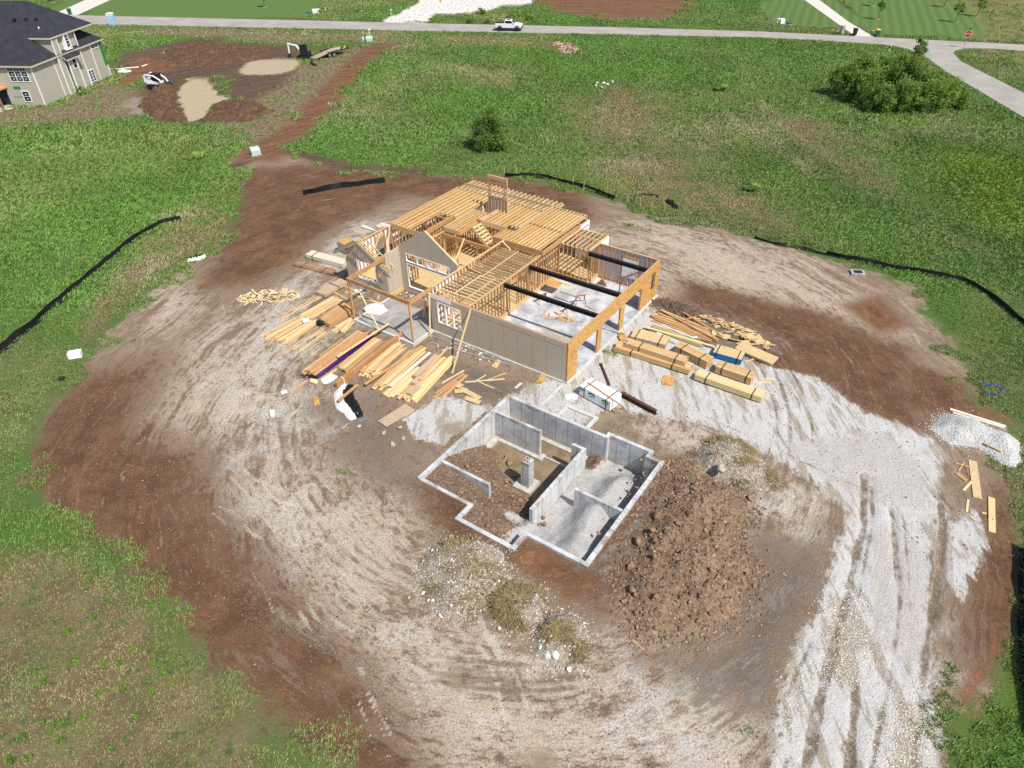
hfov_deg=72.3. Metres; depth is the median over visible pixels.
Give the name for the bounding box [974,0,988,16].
young tree
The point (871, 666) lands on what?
white stones
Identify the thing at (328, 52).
flatbed trailer
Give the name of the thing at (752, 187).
grass clump
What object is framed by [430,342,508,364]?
steel pipe
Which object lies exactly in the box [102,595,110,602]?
weed
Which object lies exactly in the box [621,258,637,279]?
window cover
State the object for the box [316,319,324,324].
plastic tarp
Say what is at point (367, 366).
board
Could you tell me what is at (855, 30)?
wheelie bin
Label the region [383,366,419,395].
board
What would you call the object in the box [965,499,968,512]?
board
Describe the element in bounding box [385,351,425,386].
board
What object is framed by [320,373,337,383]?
plastic sheet
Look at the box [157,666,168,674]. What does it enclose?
weed
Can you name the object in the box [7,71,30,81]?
window
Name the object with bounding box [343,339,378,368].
board
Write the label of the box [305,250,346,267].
lumber pack
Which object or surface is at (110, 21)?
door
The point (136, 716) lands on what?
weed
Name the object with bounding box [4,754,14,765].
weed
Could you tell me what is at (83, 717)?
weed
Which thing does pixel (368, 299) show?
board
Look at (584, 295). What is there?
sawhorse
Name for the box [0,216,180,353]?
silt fence
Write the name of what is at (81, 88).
weed
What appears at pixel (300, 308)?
board
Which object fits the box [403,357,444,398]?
board
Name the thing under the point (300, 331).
board
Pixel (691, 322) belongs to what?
board
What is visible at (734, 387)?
lumber bundle
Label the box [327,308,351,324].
board
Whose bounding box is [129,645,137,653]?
weed
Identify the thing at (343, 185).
silt fence
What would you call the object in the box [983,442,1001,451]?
board
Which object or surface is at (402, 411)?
panel
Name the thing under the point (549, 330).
board
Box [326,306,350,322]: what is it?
board
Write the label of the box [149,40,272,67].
topsoil heap
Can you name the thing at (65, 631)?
weed
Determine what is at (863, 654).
gravel stones
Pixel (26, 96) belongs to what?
window
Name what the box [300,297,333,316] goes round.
board
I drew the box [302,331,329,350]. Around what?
board
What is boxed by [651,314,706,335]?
board
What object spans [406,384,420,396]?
laminated block
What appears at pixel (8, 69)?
window
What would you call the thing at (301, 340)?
board
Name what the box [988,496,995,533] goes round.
board
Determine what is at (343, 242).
panel stack
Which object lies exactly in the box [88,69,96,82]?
window
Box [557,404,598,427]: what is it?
kerb frame
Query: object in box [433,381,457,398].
board
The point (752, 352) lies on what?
panel stack
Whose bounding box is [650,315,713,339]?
board
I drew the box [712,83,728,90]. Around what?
grass clump
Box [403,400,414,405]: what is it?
panel
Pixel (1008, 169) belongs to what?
meadow grass
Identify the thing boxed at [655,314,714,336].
board
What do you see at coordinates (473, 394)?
offcut
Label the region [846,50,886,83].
bush
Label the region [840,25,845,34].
stone mailbox
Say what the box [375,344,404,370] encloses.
board
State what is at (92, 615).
weed
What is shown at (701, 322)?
board
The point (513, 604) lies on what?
rubble pile
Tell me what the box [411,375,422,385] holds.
laminated block
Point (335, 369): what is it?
board
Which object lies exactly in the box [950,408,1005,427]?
board
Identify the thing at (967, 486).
board
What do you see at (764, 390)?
board
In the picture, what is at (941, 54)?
road
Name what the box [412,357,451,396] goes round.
board
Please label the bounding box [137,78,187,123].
topsoil heap
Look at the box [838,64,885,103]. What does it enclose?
bush
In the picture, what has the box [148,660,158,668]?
weed
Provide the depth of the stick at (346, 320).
55.52 m
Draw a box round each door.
[0,89,11,104]
[107,15,112,23]
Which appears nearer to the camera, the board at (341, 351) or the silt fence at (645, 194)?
the board at (341, 351)
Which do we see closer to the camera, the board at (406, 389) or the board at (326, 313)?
the board at (406, 389)
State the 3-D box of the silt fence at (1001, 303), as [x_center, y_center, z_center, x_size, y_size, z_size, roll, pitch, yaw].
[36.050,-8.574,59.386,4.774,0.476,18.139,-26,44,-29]
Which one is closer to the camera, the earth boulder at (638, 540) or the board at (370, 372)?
the earth boulder at (638, 540)
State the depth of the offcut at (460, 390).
48.39 m
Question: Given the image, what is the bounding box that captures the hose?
[980,382,1003,393]
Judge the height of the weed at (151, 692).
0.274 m
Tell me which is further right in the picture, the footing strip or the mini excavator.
the footing strip
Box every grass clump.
[180,150,204,160]
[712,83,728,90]
[742,182,761,191]
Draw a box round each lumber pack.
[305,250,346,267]
[579,378,621,410]
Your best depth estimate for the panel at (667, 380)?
49.26 m
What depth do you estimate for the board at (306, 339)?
53.82 m
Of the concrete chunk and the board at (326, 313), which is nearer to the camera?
the concrete chunk
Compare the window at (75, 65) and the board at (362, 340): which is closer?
the board at (362, 340)
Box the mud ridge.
[649,296,716,322]
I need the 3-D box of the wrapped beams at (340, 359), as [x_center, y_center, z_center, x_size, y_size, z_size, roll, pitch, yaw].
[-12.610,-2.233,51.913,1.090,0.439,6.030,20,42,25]
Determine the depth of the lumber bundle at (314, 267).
62.80 m
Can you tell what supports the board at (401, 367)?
on the board
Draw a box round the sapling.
[910,34,928,59]
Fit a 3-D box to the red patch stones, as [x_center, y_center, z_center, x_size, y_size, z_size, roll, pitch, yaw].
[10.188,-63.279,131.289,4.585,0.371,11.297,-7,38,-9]
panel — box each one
[313,397,319,404]
[379,404,414,426]
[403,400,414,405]
[491,359,500,368]
[536,374,546,382]
[544,279,562,287]
[596,278,606,285]
[617,332,625,340]
[662,375,674,385]
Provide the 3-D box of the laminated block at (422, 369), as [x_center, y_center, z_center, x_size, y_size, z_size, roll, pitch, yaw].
[-6.127,-1.262,50.235,0.420,0.280,2.876,17,41,22]
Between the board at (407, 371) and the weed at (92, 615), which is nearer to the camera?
the weed at (92, 615)
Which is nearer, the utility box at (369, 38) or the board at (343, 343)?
the board at (343, 343)
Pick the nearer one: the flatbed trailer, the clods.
the clods
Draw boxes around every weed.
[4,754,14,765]
[12,732,27,744]
[22,754,31,762]
[37,676,46,685]
[46,719,57,732]
[56,736,65,744]
[57,717,67,730]
[63,627,70,634]
[69,656,79,663]
[74,85,88,94]
[79,713,87,720]
[86,577,93,583]
[89,612,98,620]
[93,686,104,696]
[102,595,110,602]
[107,744,114,753]
[115,660,122,665]
[117,683,127,693]
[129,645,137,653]
[132,712,140,719]
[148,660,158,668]
[148,688,154,695]
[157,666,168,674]
[465,15,475,22]
[475,6,485,14]
[483,15,494,23]
[504,12,515,18]
[523,13,534,19]
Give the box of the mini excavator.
[287,42,311,58]
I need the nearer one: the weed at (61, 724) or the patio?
the weed at (61, 724)
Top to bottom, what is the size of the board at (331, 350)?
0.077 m
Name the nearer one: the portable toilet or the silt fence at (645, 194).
the silt fence at (645, 194)
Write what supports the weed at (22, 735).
on the ground at (280, 222)
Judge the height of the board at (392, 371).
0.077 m
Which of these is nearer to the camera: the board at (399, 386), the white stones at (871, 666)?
the white stones at (871, 666)
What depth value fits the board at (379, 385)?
50.19 m
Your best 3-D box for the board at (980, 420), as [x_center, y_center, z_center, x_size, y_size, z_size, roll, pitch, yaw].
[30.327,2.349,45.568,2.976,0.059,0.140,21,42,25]
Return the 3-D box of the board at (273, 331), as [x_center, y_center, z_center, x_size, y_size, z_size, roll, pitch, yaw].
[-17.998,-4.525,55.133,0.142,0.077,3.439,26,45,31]
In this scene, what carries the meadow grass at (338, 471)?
on the ground at (280, 222)
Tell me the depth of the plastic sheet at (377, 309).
56.71 m
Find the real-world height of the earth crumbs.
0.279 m
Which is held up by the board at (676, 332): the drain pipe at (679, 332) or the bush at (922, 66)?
the drain pipe at (679, 332)
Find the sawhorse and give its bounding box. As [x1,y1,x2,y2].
[574,294,585,305]
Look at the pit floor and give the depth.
41.86 m
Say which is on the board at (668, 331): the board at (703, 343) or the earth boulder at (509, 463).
the board at (703, 343)
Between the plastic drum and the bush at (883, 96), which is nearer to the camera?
the plastic drum
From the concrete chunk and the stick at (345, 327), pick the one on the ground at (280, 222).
the concrete chunk
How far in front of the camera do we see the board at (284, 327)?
55.05 m
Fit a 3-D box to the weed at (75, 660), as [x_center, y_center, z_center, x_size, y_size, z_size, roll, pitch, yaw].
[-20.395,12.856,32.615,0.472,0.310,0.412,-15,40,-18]
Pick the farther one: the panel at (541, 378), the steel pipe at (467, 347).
the steel pipe at (467, 347)
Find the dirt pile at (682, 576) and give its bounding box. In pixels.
[596,451,783,655]
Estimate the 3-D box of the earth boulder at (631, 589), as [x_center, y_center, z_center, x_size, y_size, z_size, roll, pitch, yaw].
[6.039,10.327,35.194,0.360,0.333,0.362,-6,38,-7]
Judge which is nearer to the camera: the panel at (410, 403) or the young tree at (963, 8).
the panel at (410, 403)
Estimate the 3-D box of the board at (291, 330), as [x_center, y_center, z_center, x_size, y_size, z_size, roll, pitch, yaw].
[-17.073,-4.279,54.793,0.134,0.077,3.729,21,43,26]
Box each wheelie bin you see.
[852,28,858,34]
[875,29,880,35]
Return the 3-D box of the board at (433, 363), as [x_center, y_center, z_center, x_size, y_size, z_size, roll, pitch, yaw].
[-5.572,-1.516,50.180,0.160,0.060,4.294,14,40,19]
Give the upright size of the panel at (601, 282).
0.800 m
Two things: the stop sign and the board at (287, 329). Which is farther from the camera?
the stop sign
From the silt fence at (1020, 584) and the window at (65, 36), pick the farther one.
the window at (65, 36)
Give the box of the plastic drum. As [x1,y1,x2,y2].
[310,378,317,383]
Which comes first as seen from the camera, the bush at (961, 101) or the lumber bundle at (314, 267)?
the lumber bundle at (314, 267)
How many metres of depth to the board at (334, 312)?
56.23 m
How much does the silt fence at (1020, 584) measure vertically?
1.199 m
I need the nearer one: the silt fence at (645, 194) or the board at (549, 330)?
the board at (549, 330)
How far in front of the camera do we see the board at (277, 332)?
54.71 m
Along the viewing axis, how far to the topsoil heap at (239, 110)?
99.44 m
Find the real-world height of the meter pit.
0.242 m
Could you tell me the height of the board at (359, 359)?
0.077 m
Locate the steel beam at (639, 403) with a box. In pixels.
[620,391,656,414]
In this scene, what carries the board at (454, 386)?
on the ground at (280, 222)
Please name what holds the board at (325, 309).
on the board
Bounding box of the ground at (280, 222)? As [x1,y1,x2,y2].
[0,0,1023,767]
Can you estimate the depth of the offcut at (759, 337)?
53.14 m
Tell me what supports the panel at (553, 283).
on the framed house at (475, 269)
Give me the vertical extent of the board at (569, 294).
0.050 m
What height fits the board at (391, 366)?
0.060 m
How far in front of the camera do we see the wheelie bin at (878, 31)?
134.35 m
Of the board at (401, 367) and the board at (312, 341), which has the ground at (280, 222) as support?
the board at (312, 341)
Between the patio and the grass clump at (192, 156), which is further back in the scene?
the patio
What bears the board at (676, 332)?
on the board
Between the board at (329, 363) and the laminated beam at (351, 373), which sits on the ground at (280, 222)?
the laminated beam at (351, 373)
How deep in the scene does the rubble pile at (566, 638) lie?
32.84 m
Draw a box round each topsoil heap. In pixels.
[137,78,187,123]
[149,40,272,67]
[199,99,274,123]
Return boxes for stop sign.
[963,27,972,47]
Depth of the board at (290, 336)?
54.58 m
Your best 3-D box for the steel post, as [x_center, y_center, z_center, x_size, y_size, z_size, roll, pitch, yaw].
[6.593,-0.729,49.856,0.242,0.120,2.640,-4,38,-5]
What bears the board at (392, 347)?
on the board
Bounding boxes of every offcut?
[454,388,467,392]
[460,387,480,399]
[464,396,480,403]
[746,333,754,341]
[755,334,765,342]
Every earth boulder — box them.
[506,460,512,466]
[627,563,634,570]
[628,585,635,592]
[634,535,640,545]
[654,511,660,518]
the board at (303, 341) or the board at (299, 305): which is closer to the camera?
the board at (303, 341)
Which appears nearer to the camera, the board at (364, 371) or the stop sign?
the board at (364, 371)
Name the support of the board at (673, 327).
on the ground at (280, 222)
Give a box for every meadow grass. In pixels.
[0,0,1023,151]
[0,138,1023,308]
[0,295,1023,767]
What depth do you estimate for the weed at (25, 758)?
29.11 m
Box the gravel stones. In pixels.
[766,505,954,767]
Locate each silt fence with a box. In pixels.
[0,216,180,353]
[303,177,385,194]
[504,173,614,199]
[630,193,658,203]
[754,236,825,255]
[826,251,1023,326]
[1017,548,1023,724]
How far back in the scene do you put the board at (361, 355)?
51.59 m
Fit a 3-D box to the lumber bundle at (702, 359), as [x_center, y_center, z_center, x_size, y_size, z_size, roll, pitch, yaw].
[13.248,-2.084,51.173,0.890,0.771,2.872,-30,46,-33]
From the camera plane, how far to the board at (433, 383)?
49.22 m
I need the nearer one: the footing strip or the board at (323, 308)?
the footing strip
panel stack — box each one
[316,278,346,296]
[337,237,352,253]
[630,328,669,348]
[712,344,744,364]
[734,342,778,365]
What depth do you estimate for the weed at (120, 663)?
32.48 m
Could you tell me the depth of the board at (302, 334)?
54.36 m
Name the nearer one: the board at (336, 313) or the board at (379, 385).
the board at (379, 385)
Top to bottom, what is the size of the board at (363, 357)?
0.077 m
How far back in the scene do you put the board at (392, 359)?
51.52 m
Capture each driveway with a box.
[59,0,108,14]
[805,0,872,36]
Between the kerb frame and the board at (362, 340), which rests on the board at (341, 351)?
the board at (362, 340)
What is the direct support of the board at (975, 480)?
on the ground at (280, 222)
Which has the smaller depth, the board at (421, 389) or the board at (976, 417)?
the board at (976, 417)
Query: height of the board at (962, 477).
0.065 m
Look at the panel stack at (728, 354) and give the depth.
51.00 m
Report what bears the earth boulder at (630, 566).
on the dirt pile at (682, 576)
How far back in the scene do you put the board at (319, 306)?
57.28 m
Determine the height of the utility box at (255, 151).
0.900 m
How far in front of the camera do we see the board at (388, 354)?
51.41 m
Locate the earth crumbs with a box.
[42,204,999,767]
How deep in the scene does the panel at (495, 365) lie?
50.99 m
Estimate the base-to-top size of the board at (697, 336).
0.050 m
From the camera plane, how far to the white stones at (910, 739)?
29.66 m
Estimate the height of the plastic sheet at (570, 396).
0.200 m
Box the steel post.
[599,363,610,385]
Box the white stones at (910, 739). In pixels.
[858,680,944,767]
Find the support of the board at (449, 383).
on the ground at (280, 222)
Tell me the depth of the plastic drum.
49.33 m
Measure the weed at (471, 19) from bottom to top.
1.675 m
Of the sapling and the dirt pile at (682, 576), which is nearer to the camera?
the dirt pile at (682, 576)
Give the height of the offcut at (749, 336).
0.739 m
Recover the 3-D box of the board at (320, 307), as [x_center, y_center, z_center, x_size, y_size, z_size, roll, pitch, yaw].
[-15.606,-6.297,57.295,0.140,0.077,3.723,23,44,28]
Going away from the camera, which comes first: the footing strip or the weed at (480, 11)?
the footing strip
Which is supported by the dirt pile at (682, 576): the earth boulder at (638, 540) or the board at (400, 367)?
the earth boulder at (638, 540)
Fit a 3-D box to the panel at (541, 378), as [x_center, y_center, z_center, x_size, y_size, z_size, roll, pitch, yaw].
[2.111,-0.390,49.544,0.464,0.015,1.196,13,40,18]
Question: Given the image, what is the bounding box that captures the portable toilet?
[105,12,116,24]
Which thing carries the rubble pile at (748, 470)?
on the ground at (280, 222)
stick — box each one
[334,316,352,327]
[340,317,353,332]
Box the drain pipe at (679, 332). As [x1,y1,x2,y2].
[662,325,696,337]
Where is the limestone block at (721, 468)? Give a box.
[716,463,725,473]
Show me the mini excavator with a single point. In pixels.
(303, 51)
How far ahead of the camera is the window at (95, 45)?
112.78 m
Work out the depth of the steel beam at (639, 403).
46.98 m
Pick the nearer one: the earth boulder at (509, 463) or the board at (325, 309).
the earth boulder at (509, 463)
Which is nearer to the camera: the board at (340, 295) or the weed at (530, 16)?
the board at (340, 295)
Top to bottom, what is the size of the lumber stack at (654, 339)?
0.551 m
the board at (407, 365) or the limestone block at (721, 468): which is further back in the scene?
the board at (407, 365)
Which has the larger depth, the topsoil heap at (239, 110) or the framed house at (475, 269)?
the topsoil heap at (239, 110)
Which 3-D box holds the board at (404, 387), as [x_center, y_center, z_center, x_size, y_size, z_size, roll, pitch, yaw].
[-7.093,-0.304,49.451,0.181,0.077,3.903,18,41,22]
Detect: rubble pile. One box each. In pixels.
[396,525,529,639]
[479,576,558,648]
[509,597,600,680]
[688,429,791,501]
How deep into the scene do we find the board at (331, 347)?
52.97 m
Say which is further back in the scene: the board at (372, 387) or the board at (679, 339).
the board at (679, 339)
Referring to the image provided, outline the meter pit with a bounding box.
[850,269,865,276]
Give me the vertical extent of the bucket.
0.358 m
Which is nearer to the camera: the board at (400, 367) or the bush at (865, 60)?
the board at (400, 367)
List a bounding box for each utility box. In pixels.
[249,146,261,156]
[366,36,372,41]
[778,18,784,23]
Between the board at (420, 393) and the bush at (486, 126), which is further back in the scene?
the bush at (486, 126)
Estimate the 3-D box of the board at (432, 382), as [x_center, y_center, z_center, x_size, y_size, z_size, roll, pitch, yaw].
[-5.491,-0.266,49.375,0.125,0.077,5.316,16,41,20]
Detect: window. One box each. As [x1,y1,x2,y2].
[6,68,25,71]
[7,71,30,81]
[21,91,32,101]
[63,34,70,47]
[71,58,78,68]
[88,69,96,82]
[90,43,97,49]
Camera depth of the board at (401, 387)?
48.67 m
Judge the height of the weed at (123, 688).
0.305 m
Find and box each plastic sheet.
[118,69,130,72]
[187,254,205,261]
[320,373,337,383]
[363,303,387,314]
[563,393,577,399]
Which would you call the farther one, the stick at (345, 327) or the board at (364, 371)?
the stick at (345, 327)
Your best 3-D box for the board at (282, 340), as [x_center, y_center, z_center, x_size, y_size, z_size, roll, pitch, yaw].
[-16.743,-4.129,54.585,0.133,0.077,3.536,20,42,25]
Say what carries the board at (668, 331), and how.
on the board
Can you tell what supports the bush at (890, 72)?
on the ground at (280, 222)
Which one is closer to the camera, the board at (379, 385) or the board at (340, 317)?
the board at (379, 385)
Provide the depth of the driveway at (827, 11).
149.74 m
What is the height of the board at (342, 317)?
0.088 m
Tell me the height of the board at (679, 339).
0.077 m
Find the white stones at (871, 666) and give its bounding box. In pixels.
[799,588,893,690]
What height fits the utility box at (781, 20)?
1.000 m
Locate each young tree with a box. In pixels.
[875,0,886,19]
[953,0,966,22]
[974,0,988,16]
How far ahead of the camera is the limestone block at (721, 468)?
40.94 m
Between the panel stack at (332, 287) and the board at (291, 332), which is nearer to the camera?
the board at (291, 332)
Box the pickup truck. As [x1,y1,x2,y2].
[494,19,522,31]
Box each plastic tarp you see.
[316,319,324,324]
[334,384,362,419]
[666,199,678,208]
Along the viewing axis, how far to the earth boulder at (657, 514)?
38.70 m
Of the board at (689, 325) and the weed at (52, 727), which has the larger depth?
the board at (689, 325)
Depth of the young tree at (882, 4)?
145.88 m
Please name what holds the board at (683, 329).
on the board at (673, 327)
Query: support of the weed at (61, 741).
on the ground at (280, 222)
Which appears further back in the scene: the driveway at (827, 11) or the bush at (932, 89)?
the driveway at (827, 11)
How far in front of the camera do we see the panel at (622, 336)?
53.48 m
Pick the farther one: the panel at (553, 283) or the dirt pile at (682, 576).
the panel at (553, 283)
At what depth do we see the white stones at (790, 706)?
30.75 m
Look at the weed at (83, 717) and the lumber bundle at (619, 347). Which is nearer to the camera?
the weed at (83, 717)
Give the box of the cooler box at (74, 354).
[67,349,82,359]
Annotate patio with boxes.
[0,105,12,111]
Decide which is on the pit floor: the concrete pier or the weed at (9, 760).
the concrete pier
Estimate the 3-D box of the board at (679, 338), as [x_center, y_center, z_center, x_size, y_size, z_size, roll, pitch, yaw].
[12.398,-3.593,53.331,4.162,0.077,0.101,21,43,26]
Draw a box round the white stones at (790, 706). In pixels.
[770,664,813,754]
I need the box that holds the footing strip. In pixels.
[541,384,563,404]
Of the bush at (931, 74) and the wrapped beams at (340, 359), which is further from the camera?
the bush at (931, 74)
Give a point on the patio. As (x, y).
(8, 108)
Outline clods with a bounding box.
[429,446,532,539]
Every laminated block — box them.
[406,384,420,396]
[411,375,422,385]
[413,354,438,377]
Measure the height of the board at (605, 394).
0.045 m
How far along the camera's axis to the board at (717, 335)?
54.60 m
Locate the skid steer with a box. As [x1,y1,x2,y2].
[143,72,173,87]
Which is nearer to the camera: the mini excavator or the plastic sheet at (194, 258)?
the plastic sheet at (194, 258)
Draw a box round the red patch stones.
[553,41,579,52]
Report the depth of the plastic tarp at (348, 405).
47.41 m
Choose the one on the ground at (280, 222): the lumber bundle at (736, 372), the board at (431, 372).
the lumber bundle at (736, 372)
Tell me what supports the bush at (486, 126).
on the ground at (280, 222)
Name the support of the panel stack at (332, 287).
on the ground at (280, 222)
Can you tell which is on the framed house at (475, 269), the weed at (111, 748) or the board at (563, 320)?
the board at (563, 320)
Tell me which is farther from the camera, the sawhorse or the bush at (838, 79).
the bush at (838, 79)
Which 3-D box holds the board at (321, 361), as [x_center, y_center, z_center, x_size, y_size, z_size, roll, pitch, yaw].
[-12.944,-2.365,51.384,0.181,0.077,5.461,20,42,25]
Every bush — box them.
[465,103,511,152]
[826,57,862,97]
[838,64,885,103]
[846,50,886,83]
[862,80,899,114]
[874,47,917,85]
[891,53,935,84]
[892,75,927,112]
[911,74,951,113]
[916,69,947,83]
[932,76,972,110]
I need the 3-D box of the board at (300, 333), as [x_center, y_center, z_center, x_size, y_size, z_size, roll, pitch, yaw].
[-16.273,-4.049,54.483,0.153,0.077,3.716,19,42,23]
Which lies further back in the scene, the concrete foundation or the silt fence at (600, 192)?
the silt fence at (600, 192)
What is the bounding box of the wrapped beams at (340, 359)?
[308,330,373,377]
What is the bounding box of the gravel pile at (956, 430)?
[918,405,1023,476]
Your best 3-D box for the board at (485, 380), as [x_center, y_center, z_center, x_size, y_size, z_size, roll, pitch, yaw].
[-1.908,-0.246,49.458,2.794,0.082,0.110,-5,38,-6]
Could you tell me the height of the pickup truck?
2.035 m
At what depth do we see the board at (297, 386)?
49.24 m
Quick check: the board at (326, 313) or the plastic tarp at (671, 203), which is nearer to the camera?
the board at (326, 313)
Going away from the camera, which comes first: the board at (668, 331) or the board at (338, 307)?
the board at (668, 331)
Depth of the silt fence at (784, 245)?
65.35 m
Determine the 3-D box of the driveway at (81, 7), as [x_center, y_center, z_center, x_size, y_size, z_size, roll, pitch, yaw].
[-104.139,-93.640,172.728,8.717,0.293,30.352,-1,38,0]
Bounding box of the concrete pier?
[512,454,539,495]
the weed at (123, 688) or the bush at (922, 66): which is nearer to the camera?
the weed at (123, 688)
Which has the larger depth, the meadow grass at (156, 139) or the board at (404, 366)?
the meadow grass at (156, 139)
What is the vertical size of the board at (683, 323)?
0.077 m
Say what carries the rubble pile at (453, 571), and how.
on the ground at (280, 222)
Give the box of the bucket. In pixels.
[269,410,274,416]
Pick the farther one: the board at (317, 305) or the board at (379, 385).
the board at (317, 305)
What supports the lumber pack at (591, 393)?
on the ground at (280, 222)
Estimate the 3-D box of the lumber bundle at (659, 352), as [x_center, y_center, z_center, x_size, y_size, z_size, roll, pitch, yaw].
[10.441,-2.379,50.976,4.854,0.371,0.782,21,42,25]
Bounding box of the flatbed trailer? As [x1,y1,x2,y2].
[310,45,349,58]
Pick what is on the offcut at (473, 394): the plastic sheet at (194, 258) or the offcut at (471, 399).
the offcut at (471, 399)
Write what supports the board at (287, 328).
on the board
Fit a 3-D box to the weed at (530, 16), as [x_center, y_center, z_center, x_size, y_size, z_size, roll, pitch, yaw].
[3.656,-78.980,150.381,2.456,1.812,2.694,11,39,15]
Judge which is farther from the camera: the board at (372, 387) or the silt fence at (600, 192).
the silt fence at (600, 192)
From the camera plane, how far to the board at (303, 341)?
53.98 m
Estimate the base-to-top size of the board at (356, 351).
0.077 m
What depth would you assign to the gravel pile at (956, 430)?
43.74 m
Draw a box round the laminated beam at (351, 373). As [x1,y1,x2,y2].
[335,331,403,387]
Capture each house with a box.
[0,1,111,108]
[333,174,660,384]
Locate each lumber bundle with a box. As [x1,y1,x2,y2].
[293,260,335,275]
[613,341,693,373]
[623,338,688,365]
[674,341,713,368]
[694,369,765,402]
[714,360,755,383]
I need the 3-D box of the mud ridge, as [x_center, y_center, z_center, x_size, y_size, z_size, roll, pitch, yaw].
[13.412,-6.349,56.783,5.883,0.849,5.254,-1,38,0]
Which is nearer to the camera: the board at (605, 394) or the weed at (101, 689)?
the weed at (101, 689)
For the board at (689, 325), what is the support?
on the board at (717, 335)
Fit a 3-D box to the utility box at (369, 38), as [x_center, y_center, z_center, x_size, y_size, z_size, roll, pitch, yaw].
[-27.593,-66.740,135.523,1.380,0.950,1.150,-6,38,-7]
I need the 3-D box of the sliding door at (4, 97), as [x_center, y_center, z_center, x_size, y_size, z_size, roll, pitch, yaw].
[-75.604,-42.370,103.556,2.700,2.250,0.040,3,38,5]
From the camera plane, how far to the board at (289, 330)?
54.64 m
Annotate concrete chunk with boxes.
[551,650,558,659]
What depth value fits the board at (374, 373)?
50.76 m
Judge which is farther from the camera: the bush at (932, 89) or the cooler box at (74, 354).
the bush at (932, 89)
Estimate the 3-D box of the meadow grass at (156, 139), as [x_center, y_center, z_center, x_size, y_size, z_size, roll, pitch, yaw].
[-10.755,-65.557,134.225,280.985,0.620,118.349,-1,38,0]
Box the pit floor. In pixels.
[425,441,644,560]
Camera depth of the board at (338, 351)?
51.30 m
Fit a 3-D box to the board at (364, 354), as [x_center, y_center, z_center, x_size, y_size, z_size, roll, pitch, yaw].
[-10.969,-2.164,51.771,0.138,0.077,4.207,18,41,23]
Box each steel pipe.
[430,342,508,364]
[432,336,505,360]
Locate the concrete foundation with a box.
[417,394,664,568]
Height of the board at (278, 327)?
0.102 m
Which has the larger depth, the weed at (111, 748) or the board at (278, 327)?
the board at (278, 327)
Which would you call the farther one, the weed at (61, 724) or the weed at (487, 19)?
the weed at (487, 19)
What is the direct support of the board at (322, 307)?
on the board
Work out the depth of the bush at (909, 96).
95.81 m
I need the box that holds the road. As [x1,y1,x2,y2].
[70,15,1023,117]
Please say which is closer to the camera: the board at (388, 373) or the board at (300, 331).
the board at (388, 373)
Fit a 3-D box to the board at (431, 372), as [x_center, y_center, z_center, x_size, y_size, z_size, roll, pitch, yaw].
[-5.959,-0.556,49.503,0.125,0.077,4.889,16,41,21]
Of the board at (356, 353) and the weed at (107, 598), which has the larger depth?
the board at (356, 353)
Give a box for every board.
[261,317,296,336]
[264,317,300,336]
[265,317,303,338]
[269,318,303,336]
[273,317,305,337]
[274,321,302,337]
[275,318,311,340]
[276,322,302,338]
[277,320,311,340]
[279,320,313,341]
[280,328,322,352]
[281,296,321,319]
[282,295,319,315]
[285,319,315,339]
[285,322,315,343]
[285,330,324,352]
[288,323,312,339]
[288,324,316,343]
[289,380,307,392]
[293,331,319,349]
[299,332,325,350]
[300,296,332,314]
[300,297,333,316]
[302,297,336,316]
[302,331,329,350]
[303,297,338,317]
[303,330,358,370]
[305,332,359,370]
[306,299,336,317]
[307,300,338,317]
[308,333,359,370]
[309,299,342,317]
[309,332,365,372]
[312,332,368,373]
[312,336,365,374]
[314,335,367,374]
[319,338,342,356]
[320,301,344,318]
[321,302,345,319]
[322,303,348,320]
[322,367,337,377]
[323,286,346,298]
[324,305,349,321]
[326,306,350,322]
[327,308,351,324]
[329,309,354,325]
[329,310,351,324]
[336,322,390,356]
[337,384,358,401]
[338,337,374,365]
[339,337,375,367]
[340,338,377,368]
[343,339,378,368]
[343,339,381,369]
[344,342,380,371]
[346,340,381,369]
[346,342,381,372]
[356,295,379,303]
[360,345,391,371]
[363,344,394,372]
[364,345,422,384]
[366,342,399,370]
[369,345,398,371]
[369,346,400,373]
[371,350,410,388]
[372,347,402,375]
[373,347,406,376]
[374,351,411,386]
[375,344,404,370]
[378,353,413,386]
[378,357,407,384]
[380,347,422,384]
[380,348,422,387]
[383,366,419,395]
[384,347,425,384]
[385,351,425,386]
[386,347,427,385]
[387,368,418,397]
[389,352,430,386]
[390,376,412,397]
[396,378,414,395]
[401,357,440,393]
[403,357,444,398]
[406,355,451,398]
[411,356,453,399]
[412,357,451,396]
[413,361,452,401]
[414,359,452,400]
[415,361,454,402]
[418,358,445,384]
[419,347,448,379]
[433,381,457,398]
[435,373,464,393]
[441,370,463,383]
[441,374,467,397]
[465,378,504,382]
[529,321,568,340]
[545,318,582,322]
[559,291,580,298]
[587,382,623,406]
[644,326,713,346]
[649,329,700,345]
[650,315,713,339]
[650,330,701,346]
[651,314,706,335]
[651,320,705,338]
[652,325,693,339]
[653,324,701,341]
[654,318,712,339]
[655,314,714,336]
[659,311,721,337]
[659,313,714,335]
[661,309,723,336]
[661,310,718,340]
[678,330,711,341]
[681,311,719,334]
[748,385,775,395]
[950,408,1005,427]
[953,412,1004,428]
[955,472,967,481]
[962,481,971,491]
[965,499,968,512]
[968,460,981,498]
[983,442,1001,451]
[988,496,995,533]
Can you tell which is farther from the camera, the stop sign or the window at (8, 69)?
the stop sign
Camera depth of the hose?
48.16 m
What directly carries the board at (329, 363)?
on the wrapped beams at (340, 359)

